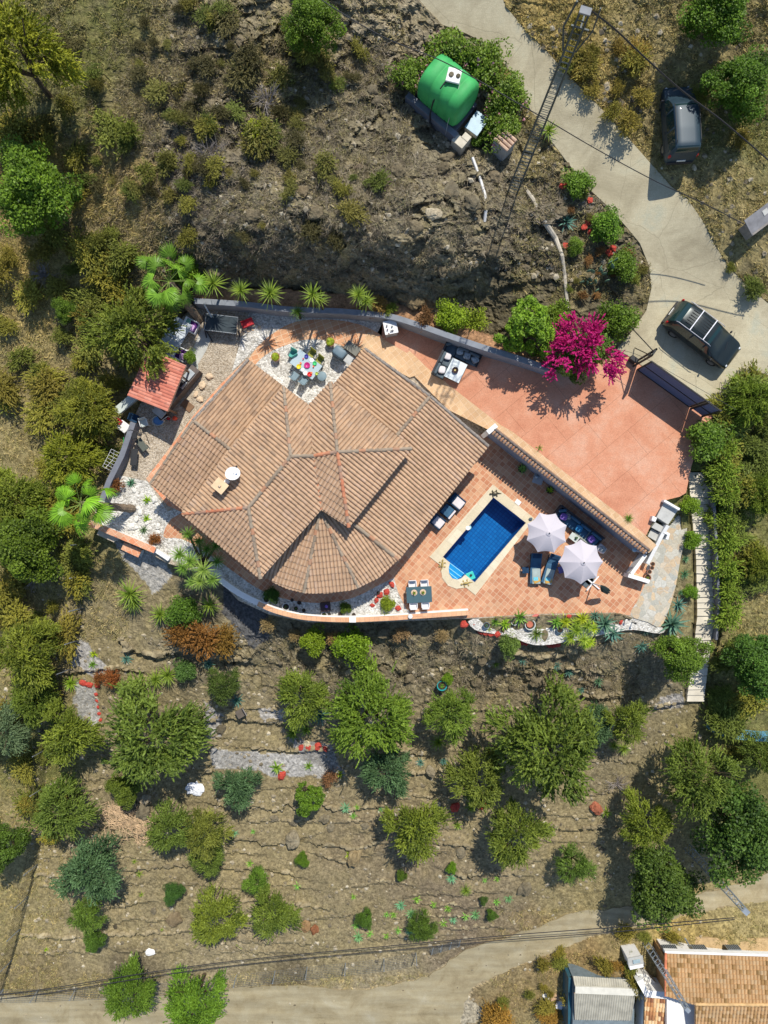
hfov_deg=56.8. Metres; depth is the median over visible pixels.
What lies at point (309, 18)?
broadleaf tree
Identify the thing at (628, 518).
yucca
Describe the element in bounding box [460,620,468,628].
red rock ornament
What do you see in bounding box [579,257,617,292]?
prickly pear
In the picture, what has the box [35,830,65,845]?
scrub bush
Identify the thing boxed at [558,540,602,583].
parasol
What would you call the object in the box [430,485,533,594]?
swimming pool
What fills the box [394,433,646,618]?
pool terrace
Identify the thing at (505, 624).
aloe
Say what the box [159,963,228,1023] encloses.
almond tree
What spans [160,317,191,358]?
shade sheet
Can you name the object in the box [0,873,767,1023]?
dirt track
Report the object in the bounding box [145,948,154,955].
white rag
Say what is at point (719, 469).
hedge plant
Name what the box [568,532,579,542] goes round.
serving tray
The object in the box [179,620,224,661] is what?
ground shrub
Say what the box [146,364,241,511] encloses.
house edge paving
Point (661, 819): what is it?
almond tree
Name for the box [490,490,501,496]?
turtle ornament
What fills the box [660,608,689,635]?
agave
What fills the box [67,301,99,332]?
scrub bush
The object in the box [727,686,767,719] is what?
scrub bush
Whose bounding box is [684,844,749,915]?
lattice pylon
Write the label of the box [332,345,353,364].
barbecue
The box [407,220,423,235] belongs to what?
rock
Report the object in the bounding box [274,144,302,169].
scrub bush
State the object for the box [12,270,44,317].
scrub bush
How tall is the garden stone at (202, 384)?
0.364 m
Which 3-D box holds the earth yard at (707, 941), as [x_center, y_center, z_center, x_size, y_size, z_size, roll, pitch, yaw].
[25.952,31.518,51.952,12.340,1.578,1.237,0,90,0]
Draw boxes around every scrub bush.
[0,104,39,149]
[0,105,26,139]
[0,242,23,267]
[0,258,14,292]
[0,314,21,339]
[0,366,26,415]
[0,390,21,416]
[0,565,34,602]
[0,577,27,613]
[0,598,35,634]
[0,693,20,716]
[3,341,39,374]
[5,783,51,822]
[6,621,41,644]
[6,744,36,787]
[7,469,35,514]
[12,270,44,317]
[12,491,42,522]
[12,790,38,816]
[13,608,43,630]
[13,717,24,726]
[16,651,60,678]
[18,676,62,704]
[19,362,69,387]
[19,393,61,439]
[20,234,58,271]
[23,366,65,408]
[24,110,58,141]
[27,745,39,764]
[28,358,52,381]
[29,739,48,766]
[31,129,56,160]
[31,478,54,503]
[32,456,50,483]
[34,216,71,250]
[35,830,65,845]
[36,634,76,654]
[37,236,58,261]
[41,490,79,524]
[42,393,62,418]
[43,274,70,302]
[43,597,59,614]
[45,375,84,427]
[47,500,86,537]
[50,324,73,346]
[51,92,77,128]
[51,293,75,322]
[51,539,86,579]
[52,597,82,667]
[53,35,68,50]
[58,136,92,173]
[58,454,93,486]
[58,569,91,604]
[60,226,111,281]
[60,263,83,278]
[60,533,100,569]
[61,241,79,256]
[63,552,92,599]
[64,287,112,316]
[66,36,83,52]
[66,178,90,212]
[66,350,98,373]
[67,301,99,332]
[67,434,105,454]
[69,171,102,186]
[69,285,80,298]
[69,484,88,515]
[70,329,104,373]
[76,242,110,276]
[79,59,105,85]
[79,224,115,255]
[79,286,114,319]
[79,390,111,412]
[80,263,132,294]
[83,230,106,259]
[85,247,111,278]
[87,74,107,92]
[88,105,127,160]
[88,175,104,195]
[89,155,102,165]
[90,247,122,268]
[90,369,131,393]
[90,441,105,451]
[91,441,122,467]
[92,277,114,295]
[98,278,128,305]
[103,222,122,242]
[104,250,136,281]
[105,238,145,276]
[107,173,116,184]
[109,115,144,145]
[109,338,141,376]
[116,132,135,157]
[119,176,138,204]
[120,175,145,199]
[123,265,134,273]
[126,64,148,84]
[127,37,146,51]
[133,157,158,185]
[134,55,145,68]
[136,14,151,30]
[140,78,169,108]
[144,180,158,199]
[147,36,159,48]
[153,147,181,183]
[153,150,174,170]
[157,184,180,204]
[160,108,191,131]
[161,37,170,51]
[161,107,174,121]
[168,72,186,97]
[171,2,182,12]
[173,89,178,99]
[173,133,186,145]
[173,176,194,192]
[174,224,198,254]
[175,0,197,15]
[177,194,199,214]
[179,96,205,113]
[181,168,190,182]
[182,150,196,176]
[184,60,197,69]
[184,106,202,136]
[188,51,220,81]
[189,157,200,176]
[190,1,215,27]
[190,111,223,141]
[191,80,211,102]
[196,151,219,184]
[201,107,219,136]
[202,175,217,189]
[203,0,223,26]
[203,149,226,184]
[205,102,232,121]
[206,22,216,34]
[209,0,236,15]
[210,0,243,40]
[216,58,225,68]
[221,55,259,99]
[223,167,234,179]
[224,41,234,50]
[224,98,250,125]
[229,40,265,73]
[233,124,272,162]
[234,229,252,244]
[237,175,250,189]
[240,109,281,159]
[249,168,260,178]
[251,118,286,154]
[257,221,265,228]
[261,59,297,91]
[267,103,292,123]
[272,144,283,167]
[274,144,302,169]
[275,25,304,59]
[279,175,298,203]
[282,124,310,153]
[282,168,297,183]
[285,35,322,67]
[286,112,307,132]
[287,105,304,118]
[293,95,309,112]
[293,158,307,169]
[294,59,306,74]
[299,215,325,246]
[308,48,333,72]
[312,148,339,186]
[317,61,335,86]
[325,174,338,184]
[325,226,345,256]
[327,176,353,199]
[328,75,346,94]
[333,198,372,231]
[341,69,363,83]
[348,173,358,181]
[349,35,371,64]
[360,166,393,192]
[479,997,497,1023]
[485,1001,516,1023]
[492,1000,509,1022]
[496,995,510,1011]
[522,988,534,1000]
[532,1012,547,1020]
[533,993,556,1018]
[536,953,551,976]
[538,982,548,992]
[538,1010,562,1023]
[546,990,555,999]
[549,954,568,972]
[551,945,566,959]
[555,39,585,66]
[558,48,582,78]
[559,990,566,1005]
[565,8,592,35]
[565,283,573,294]
[567,64,598,87]
[567,204,574,213]
[570,55,602,81]
[574,45,595,78]
[576,290,589,300]
[578,79,602,100]
[581,49,598,75]
[581,189,589,200]
[582,41,601,59]
[584,252,593,266]
[586,213,593,223]
[592,291,601,299]
[592,954,613,977]
[595,245,607,256]
[596,99,623,122]
[608,960,626,973]
[610,80,627,98]
[612,35,626,59]
[613,76,622,85]
[613,918,637,942]
[615,105,644,138]
[619,42,653,77]
[622,952,637,982]
[624,34,652,69]
[625,85,655,108]
[625,973,643,1000]
[628,64,646,78]
[630,271,640,285]
[636,930,652,946]
[638,264,648,275]
[663,929,683,945]
[689,84,711,109]
[694,412,751,446]
[695,462,719,490]
[699,689,738,743]
[699,707,739,737]
[701,504,736,518]
[702,505,740,535]
[705,392,747,434]
[705,474,749,513]
[705,651,735,677]
[706,436,745,468]
[706,686,727,714]
[710,455,742,485]
[710,682,737,702]
[713,366,767,416]
[716,472,759,508]
[716,632,753,665]
[719,558,754,602]
[721,703,755,746]
[721,744,752,767]
[725,260,736,274]
[726,720,751,743]
[726,775,748,794]
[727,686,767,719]
[728,125,755,154]
[728,505,753,538]
[729,358,767,401]
[729,697,754,724]
[732,531,757,548]
[733,535,765,577]
[734,393,767,420]
[735,568,756,583]
[736,429,767,460]
[736,460,746,477]
[736,461,756,493]
[738,439,752,459]
[739,489,767,525]
[740,276,766,301]
[742,273,767,295]
[742,445,767,473]
[744,454,767,477]
[747,575,767,595]
[750,411,767,437]
[750,428,767,449]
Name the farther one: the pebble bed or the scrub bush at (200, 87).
the pebble bed
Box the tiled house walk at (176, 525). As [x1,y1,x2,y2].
[163,513,411,602]
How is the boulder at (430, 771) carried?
on the hillside
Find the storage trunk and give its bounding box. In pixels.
[115,396,136,413]
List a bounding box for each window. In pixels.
[662,944,677,948]
[691,944,707,949]
[724,944,741,949]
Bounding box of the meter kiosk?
[621,944,643,969]
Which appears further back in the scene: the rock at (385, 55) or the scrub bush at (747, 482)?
the scrub bush at (747, 482)
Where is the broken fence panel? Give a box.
[429,940,460,954]
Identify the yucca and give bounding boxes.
[63,675,80,691]
[112,577,145,612]
[123,594,145,614]
[145,668,165,689]
[148,604,167,627]
[157,664,175,684]
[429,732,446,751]
[459,883,471,896]
[490,616,501,626]
[527,626,546,642]
[537,120,559,141]
[608,739,619,752]
[617,743,630,756]
[623,514,633,522]
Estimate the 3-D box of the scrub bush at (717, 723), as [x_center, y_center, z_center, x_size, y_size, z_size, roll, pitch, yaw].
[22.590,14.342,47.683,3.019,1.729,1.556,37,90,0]
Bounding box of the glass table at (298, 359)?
[290,349,321,379]
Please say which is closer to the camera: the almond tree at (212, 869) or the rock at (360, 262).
the rock at (360, 262)
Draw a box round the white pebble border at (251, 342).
[232,313,381,369]
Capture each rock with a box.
[197,228,205,236]
[205,265,220,275]
[211,249,223,255]
[235,34,244,45]
[245,207,260,222]
[245,241,252,247]
[304,247,313,258]
[307,205,323,219]
[316,122,325,135]
[317,259,323,266]
[349,260,363,273]
[357,258,365,264]
[370,269,384,281]
[377,623,389,638]
[379,52,388,59]
[379,666,385,672]
[384,268,392,274]
[388,635,395,642]
[389,162,405,178]
[393,651,399,657]
[404,674,414,683]
[405,665,413,673]
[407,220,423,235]
[435,162,449,174]
[437,264,447,277]
[439,152,454,161]
[444,190,451,199]
[471,678,482,686]
[478,657,487,666]
[486,243,502,258]
[487,653,495,659]
[501,159,507,165]
[522,263,530,271]
[524,255,530,261]
[529,675,544,686]
[542,630,547,641]
[555,202,570,216]
[560,678,572,689]
[599,679,611,688]
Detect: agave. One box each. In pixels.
[120,653,131,664]
[126,477,135,487]
[138,525,147,532]
[202,660,215,668]
[230,694,242,707]
[308,708,326,724]
[340,802,350,812]
[353,932,363,943]
[395,900,406,910]
[405,909,414,917]
[415,757,423,765]
[445,875,457,883]
[470,910,479,919]
[557,215,576,231]
[565,670,574,676]
[590,609,600,620]
[594,611,617,637]
[595,677,602,686]
[603,624,624,643]
[635,640,648,653]
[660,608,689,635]
[672,595,688,611]
[680,569,687,577]
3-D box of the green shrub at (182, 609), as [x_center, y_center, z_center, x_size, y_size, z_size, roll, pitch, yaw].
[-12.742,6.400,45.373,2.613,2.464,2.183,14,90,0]
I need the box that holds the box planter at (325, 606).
[320,601,330,611]
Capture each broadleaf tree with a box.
[0,133,84,238]
[0,504,65,582]
[0,819,32,874]
[50,296,76,324]
[83,930,106,952]
[104,773,142,810]
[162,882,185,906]
[280,0,346,57]
[294,850,309,867]
[354,906,372,929]
[397,868,407,881]
[445,861,457,874]
[479,896,488,906]
[486,909,498,921]
[627,840,707,932]
[649,634,714,687]
[676,0,753,49]
[690,777,767,888]
[699,42,767,125]
[720,632,767,704]
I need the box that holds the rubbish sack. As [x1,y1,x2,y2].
[555,1000,561,1009]
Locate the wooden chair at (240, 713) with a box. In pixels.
[235,707,246,718]
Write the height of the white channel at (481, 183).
0.503 m
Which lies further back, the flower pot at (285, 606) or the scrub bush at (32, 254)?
the flower pot at (285, 606)
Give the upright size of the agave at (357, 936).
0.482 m
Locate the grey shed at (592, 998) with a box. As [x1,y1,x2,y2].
[561,963,637,1023]
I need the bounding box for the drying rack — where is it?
[103,449,118,470]
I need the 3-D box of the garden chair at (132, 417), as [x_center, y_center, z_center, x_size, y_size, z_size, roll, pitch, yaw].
[-15.480,-5.816,44.001,0.517,0.798,0.500,21,90,0]
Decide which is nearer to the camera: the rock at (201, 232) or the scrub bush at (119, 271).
the rock at (201, 232)
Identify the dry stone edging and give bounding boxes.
[20,932,79,939]
[26,948,72,954]
[36,872,60,876]
[54,834,91,840]
[54,854,138,858]
[62,664,128,674]
[64,785,152,791]
[68,752,146,756]
[80,774,126,780]
[92,823,147,837]
[94,927,244,937]
[114,900,130,908]
[117,636,246,662]
[122,916,163,920]
[122,949,176,952]
[131,862,185,871]
[154,764,212,772]
[189,881,300,888]
[205,705,279,713]
[205,716,291,723]
[211,897,257,902]
[218,800,298,811]
[218,947,293,953]
[221,834,300,845]
[223,848,247,852]
[224,865,253,871]
[227,937,304,944]
[249,816,360,823]
[251,745,329,751]
[280,869,290,873]
[288,901,318,908]
[308,913,351,917]
[318,839,379,850]
[323,802,368,811]
[324,856,347,863]
[352,944,402,952]
[355,879,404,885]
[362,792,465,799]
[363,934,436,940]
[364,749,420,754]
[378,767,444,774]
[396,912,471,919]
[405,727,435,731]
[412,888,488,895]
[417,901,494,907]
[438,841,472,848]
[441,705,550,710]
[450,923,501,929]
[451,814,476,820]
[457,871,511,878]
[487,662,601,673]
[515,649,577,659]
[535,810,613,817]
[538,837,580,841]
[549,823,629,830]
[576,689,640,699]
[592,757,630,762]
[595,789,644,793]
[646,702,675,708]
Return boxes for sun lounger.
[529,553,541,583]
[540,553,560,584]
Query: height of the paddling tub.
0.280 m
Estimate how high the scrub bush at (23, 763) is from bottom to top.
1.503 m
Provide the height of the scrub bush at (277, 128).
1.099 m
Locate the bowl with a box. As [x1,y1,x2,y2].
[452,367,457,372]
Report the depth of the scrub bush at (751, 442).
43.34 m
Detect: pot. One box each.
[271,352,279,361]
[282,603,289,610]
[326,337,334,346]
[437,681,446,690]
[483,622,489,628]
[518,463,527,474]
[525,620,535,629]
[527,621,532,627]
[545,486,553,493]
[556,627,563,633]
[644,574,650,579]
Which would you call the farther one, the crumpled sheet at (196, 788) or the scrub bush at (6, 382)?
the crumpled sheet at (196, 788)
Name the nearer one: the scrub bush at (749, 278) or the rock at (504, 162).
the rock at (504, 162)
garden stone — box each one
[126,522,138,529]
[151,495,157,502]
[196,396,202,401]
[198,381,205,389]
[205,373,212,379]
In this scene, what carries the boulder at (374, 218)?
on the hillside
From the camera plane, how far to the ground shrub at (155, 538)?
43.98 m
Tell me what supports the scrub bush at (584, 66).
on the hillside
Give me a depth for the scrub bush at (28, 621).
46.39 m
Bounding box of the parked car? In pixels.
[661,299,740,368]
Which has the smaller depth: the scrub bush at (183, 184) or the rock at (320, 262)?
the scrub bush at (183, 184)
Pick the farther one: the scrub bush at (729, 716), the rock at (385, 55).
the scrub bush at (729, 716)
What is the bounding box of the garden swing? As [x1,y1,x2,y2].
[203,303,239,341]
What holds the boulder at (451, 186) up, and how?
on the hillside
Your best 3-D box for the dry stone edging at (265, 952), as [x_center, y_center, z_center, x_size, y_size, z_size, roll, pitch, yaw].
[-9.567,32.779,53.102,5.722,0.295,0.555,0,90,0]
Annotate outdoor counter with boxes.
[152,365,202,418]
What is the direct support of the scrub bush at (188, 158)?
on the hillside
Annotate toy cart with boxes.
[240,317,255,330]
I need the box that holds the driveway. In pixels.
[378,323,714,534]
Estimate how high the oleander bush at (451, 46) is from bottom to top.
3.062 m
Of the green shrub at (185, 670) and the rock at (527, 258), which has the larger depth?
the green shrub at (185, 670)
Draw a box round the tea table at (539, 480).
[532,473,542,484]
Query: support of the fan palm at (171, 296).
on the gravel yard at (217, 360)
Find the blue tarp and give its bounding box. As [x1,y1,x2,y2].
[706,723,767,741]
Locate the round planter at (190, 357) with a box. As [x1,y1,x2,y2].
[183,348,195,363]
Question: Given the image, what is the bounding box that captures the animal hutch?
[738,203,767,239]
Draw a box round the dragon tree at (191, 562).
[169,524,225,590]
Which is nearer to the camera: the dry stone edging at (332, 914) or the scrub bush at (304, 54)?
the scrub bush at (304, 54)
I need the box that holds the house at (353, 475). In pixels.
[149,348,488,593]
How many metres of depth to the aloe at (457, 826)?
50.88 m
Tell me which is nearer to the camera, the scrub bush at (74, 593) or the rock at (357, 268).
the rock at (357, 268)
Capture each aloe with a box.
[141,495,150,503]
[269,761,285,774]
[285,727,300,740]
[300,723,311,735]
[304,762,311,769]
[453,820,461,830]
[465,801,476,812]
[497,616,510,630]
[511,607,527,627]
[549,613,563,629]
[602,805,612,817]
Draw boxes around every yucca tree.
[197,591,219,615]
[201,270,229,299]
[229,277,252,301]
[258,280,280,308]
[289,302,305,319]
[301,283,326,308]
[314,292,330,309]
[347,284,368,308]
[354,290,376,310]
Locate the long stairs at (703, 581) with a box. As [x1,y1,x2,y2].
[685,472,713,701]
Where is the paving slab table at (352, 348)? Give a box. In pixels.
[344,340,360,355]
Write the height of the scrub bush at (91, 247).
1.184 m
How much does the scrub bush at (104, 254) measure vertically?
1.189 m
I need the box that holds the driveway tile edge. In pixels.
[497,425,655,552]
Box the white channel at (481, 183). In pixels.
[471,157,486,221]
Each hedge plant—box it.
[696,503,744,536]
[701,454,743,488]
[703,527,747,560]
[705,550,745,581]
[707,479,743,510]
[707,600,745,632]
[710,428,742,462]
[713,565,747,608]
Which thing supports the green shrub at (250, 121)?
on the hillside
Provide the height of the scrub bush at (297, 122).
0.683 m
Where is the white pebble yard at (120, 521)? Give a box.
[98,476,167,553]
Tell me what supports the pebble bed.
on the hillside
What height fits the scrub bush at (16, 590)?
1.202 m
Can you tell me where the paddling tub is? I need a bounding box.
[152,416,163,425]
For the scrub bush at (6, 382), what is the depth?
44.78 m
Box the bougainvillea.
[541,311,627,385]
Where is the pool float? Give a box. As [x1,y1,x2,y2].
[465,571,474,579]
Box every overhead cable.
[0,917,734,994]
[0,919,734,999]
[321,0,745,224]
[583,4,767,160]
[621,350,735,409]
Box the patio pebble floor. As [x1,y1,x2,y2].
[256,340,354,403]
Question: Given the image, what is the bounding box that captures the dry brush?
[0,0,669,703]
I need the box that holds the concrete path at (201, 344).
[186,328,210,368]
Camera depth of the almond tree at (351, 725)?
44.50 m
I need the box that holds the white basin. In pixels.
[116,418,128,433]
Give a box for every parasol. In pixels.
[527,513,566,552]
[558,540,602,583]
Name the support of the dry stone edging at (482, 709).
on the hillside
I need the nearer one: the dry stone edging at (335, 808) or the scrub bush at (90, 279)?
the scrub bush at (90, 279)
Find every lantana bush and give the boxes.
[298,623,325,657]
[330,624,371,668]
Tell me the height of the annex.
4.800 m
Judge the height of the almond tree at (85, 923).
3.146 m
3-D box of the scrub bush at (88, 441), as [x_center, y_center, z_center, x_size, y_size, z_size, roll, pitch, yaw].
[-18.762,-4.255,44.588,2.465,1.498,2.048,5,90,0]
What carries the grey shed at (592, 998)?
on the hillside
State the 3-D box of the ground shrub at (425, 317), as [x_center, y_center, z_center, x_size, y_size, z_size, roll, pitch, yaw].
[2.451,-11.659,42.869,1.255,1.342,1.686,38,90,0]
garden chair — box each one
[127,413,139,423]
[138,417,150,427]
[157,414,168,420]
[287,347,296,356]
[288,371,299,381]
[298,375,308,386]
[306,347,316,357]
[314,353,324,364]
[408,580,416,586]
[409,603,417,609]
[420,580,428,586]
[421,602,429,609]
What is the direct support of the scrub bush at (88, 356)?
on the hillside
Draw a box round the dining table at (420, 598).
[406,586,431,602]
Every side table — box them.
[521,566,528,573]
[557,566,563,573]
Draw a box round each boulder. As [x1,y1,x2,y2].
[127,801,136,811]
[135,803,150,820]
[140,794,151,804]
[150,908,156,914]
[165,911,182,926]
[216,724,225,734]
[270,815,278,821]
[285,829,299,849]
[288,818,297,825]
[297,185,307,196]
[301,920,310,932]
[304,740,309,747]
[310,924,318,934]
[318,814,329,823]
[327,823,334,831]
[346,668,351,675]
[347,849,361,866]
[354,163,363,169]
[360,822,368,829]
[366,84,377,94]
[370,216,379,223]
[371,95,382,106]
[379,106,387,115]
[395,291,406,301]
[405,293,424,309]
[425,208,442,220]
[426,764,435,777]
[444,179,458,203]
[455,846,465,858]
[464,194,480,211]
[485,169,503,184]
[517,882,531,895]
[589,801,602,814]
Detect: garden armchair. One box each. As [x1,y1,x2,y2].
[171,344,187,363]
[181,316,199,334]
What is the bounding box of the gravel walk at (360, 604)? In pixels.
[168,509,409,614]
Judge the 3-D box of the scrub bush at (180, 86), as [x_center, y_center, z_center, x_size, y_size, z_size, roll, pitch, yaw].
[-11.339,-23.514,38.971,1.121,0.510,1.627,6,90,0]
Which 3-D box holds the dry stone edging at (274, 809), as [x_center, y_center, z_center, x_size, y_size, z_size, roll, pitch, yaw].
[-8.630,20.884,50.370,6.258,0.502,0.956,0,90,0]
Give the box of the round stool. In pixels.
[317,371,326,380]
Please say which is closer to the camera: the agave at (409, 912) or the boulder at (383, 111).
the boulder at (383, 111)
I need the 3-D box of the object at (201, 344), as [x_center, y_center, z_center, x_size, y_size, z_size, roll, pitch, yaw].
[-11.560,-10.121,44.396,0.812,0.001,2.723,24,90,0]
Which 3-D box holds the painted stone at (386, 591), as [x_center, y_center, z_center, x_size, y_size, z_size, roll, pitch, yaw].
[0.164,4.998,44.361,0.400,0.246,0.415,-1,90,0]
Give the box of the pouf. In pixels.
[597,543,606,553]
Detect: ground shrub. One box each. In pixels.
[92,669,104,686]
[100,667,120,688]
[110,478,125,494]
[147,532,163,545]
[162,622,195,653]
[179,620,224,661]
[204,622,241,661]
[258,615,277,633]
[288,628,301,641]
[320,768,338,788]
[326,631,339,643]
[370,295,388,314]
[384,301,398,317]
[391,625,412,642]
[414,304,434,332]
[434,629,448,643]
[460,306,491,331]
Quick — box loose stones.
[1,13,767,1023]
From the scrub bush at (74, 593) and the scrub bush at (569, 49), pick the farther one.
the scrub bush at (74, 593)
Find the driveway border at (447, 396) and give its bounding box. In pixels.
[407,351,499,428]
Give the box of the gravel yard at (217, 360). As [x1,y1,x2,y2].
[95,304,666,622]
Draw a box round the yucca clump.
[560,609,600,648]
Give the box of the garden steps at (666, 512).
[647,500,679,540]
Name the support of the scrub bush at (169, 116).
on the hillside
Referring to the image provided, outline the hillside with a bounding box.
[0,0,767,1023]
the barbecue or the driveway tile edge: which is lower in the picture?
the driveway tile edge
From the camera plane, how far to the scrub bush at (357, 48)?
38.72 m
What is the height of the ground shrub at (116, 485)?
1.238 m
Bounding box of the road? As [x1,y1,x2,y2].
[419,0,767,402]
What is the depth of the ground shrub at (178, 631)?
45.07 m
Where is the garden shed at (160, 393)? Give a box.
[127,355,189,413]
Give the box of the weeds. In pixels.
[56,638,704,962]
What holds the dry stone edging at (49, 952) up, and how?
on the hillside
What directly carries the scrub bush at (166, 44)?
on the hillside
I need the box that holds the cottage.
[653,938,767,1023]
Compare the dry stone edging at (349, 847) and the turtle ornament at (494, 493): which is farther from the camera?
the dry stone edging at (349, 847)
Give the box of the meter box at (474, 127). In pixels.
[464,110,487,138]
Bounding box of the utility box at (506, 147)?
[491,129,516,160]
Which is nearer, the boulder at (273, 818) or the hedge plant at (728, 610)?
the hedge plant at (728, 610)
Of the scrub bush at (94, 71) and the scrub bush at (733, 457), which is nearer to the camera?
the scrub bush at (94, 71)
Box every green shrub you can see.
[162,594,203,627]
[165,252,204,287]
[173,656,196,682]
[243,117,271,144]
[262,586,279,604]
[339,600,351,613]
[434,298,470,334]
[442,670,452,684]
[470,131,487,146]
[498,634,520,661]
[546,297,574,329]
[560,165,597,200]
[566,236,583,257]
[589,203,624,244]
[596,298,641,342]
[605,242,639,282]
[678,495,703,515]
[682,584,699,599]
[683,531,706,549]
[684,420,736,462]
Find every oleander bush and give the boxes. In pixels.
[384,54,428,94]
[422,25,479,72]
[461,36,513,91]
[482,67,531,118]
[482,100,524,153]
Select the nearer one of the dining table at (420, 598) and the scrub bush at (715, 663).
the dining table at (420, 598)
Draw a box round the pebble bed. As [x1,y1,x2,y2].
[468,614,664,644]
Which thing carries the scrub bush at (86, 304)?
on the hillside
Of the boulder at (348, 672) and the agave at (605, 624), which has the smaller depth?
the agave at (605, 624)
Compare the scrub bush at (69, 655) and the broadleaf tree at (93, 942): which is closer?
the scrub bush at (69, 655)
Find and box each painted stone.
[79,680,86,685]
[85,682,92,687]
[278,771,285,779]
[315,742,321,749]
[383,589,389,594]
[450,803,459,811]
[559,182,566,188]
[581,224,587,229]
[587,197,592,202]
[605,248,612,255]
[610,245,616,251]
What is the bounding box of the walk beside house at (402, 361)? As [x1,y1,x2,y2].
[360,332,426,377]
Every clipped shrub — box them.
[295,781,325,816]
[492,295,555,359]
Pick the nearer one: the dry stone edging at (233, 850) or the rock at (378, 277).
the rock at (378, 277)
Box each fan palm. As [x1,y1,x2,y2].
[47,471,135,538]
[133,241,209,322]
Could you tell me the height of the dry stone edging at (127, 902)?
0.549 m
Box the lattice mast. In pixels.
[507,0,600,195]
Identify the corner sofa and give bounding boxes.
[431,342,482,379]
[553,505,604,546]
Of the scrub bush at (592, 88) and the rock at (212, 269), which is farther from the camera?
the rock at (212, 269)
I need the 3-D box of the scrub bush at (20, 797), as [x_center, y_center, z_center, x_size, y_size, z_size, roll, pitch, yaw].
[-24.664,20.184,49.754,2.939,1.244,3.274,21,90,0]
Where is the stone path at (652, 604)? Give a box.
[631,515,686,626]
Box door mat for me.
[180,399,194,412]
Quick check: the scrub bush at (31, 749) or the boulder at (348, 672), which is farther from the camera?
the scrub bush at (31, 749)
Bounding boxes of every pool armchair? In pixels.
[429,513,445,529]
[447,492,465,510]
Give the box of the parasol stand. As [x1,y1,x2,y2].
[582,576,610,593]
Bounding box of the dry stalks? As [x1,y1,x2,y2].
[83,799,153,848]
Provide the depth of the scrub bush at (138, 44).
38.66 m
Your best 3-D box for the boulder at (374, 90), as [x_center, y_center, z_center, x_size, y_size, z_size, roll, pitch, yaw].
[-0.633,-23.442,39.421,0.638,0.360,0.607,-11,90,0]
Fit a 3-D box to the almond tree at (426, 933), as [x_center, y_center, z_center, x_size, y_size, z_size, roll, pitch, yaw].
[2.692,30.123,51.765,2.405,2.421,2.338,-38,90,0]
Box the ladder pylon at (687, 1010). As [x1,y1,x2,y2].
[642,940,690,1013]
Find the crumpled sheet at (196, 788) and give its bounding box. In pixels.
[185,781,204,795]
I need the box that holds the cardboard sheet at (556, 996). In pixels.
[551,993,560,1000]
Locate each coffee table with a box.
[444,358,466,382]
[574,532,590,544]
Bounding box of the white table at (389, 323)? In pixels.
[383,320,397,337]
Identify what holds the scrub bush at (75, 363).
on the hillside
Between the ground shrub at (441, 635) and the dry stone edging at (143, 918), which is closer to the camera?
the ground shrub at (441, 635)
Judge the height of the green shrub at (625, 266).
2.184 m
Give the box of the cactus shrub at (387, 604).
[380,595,395,614]
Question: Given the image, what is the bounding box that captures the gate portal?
[628,325,656,366]
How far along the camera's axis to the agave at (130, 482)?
44.30 m
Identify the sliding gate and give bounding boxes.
[637,361,721,416]
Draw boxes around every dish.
[225,465,239,479]
[304,362,309,367]
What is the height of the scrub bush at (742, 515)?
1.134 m
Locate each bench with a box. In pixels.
[97,531,118,541]
[121,542,143,556]
[123,430,149,465]
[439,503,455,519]
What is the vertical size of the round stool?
0.502 m
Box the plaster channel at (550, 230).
[526,189,568,307]
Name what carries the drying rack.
on the gravel yard at (217, 360)
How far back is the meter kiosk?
50.99 m
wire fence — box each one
[0,544,82,991]
[0,953,416,1002]
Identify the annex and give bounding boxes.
[633,968,675,1023]
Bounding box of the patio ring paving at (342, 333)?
[249,319,386,364]
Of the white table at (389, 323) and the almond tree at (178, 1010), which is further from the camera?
the almond tree at (178, 1010)
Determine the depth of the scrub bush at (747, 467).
43.58 m
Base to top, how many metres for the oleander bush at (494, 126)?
2.551 m
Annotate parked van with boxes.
[659,86,701,164]
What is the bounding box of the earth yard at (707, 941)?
[678,936,767,950]
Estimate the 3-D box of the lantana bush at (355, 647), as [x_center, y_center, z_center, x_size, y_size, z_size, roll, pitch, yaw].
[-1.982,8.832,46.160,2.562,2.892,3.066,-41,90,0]
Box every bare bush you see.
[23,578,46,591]
[25,259,58,287]
[190,128,226,164]
[251,80,283,115]
[605,772,631,793]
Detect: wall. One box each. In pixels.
[88,520,157,552]
[100,422,139,501]
[155,549,170,560]
[194,298,549,374]
[219,577,468,621]
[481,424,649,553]
[623,553,649,582]
[642,524,669,563]
[705,473,720,639]
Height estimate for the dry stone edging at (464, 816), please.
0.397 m
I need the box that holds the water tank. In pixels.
[405,54,478,155]
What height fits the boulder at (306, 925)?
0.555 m
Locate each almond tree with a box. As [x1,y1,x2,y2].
[0,0,87,117]
[0,464,51,521]
[0,615,62,701]
[0,698,33,755]
[7,672,62,729]
[16,766,102,843]
[28,427,108,498]
[36,696,107,769]
[47,374,120,443]
[48,831,126,906]
[66,895,109,934]
[73,279,186,381]
[99,951,158,1023]
[100,669,217,791]
[144,796,200,857]
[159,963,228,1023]
[180,805,234,864]
[186,843,224,879]
[188,882,249,948]
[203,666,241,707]
[210,765,263,814]
[240,864,269,895]
[246,882,304,944]
[275,667,333,735]
[321,653,418,768]
[357,747,412,799]
[379,799,454,867]
[405,907,439,942]
[421,685,477,747]
[440,743,505,815]
[478,670,604,806]
[483,795,557,871]
[553,842,598,886]
[565,700,614,747]
[600,698,656,747]
[617,784,678,851]
[659,730,745,824]
[721,364,767,430]
[736,728,767,774]
[737,540,767,582]
[742,471,767,518]
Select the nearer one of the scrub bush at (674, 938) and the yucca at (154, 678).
the yucca at (154, 678)

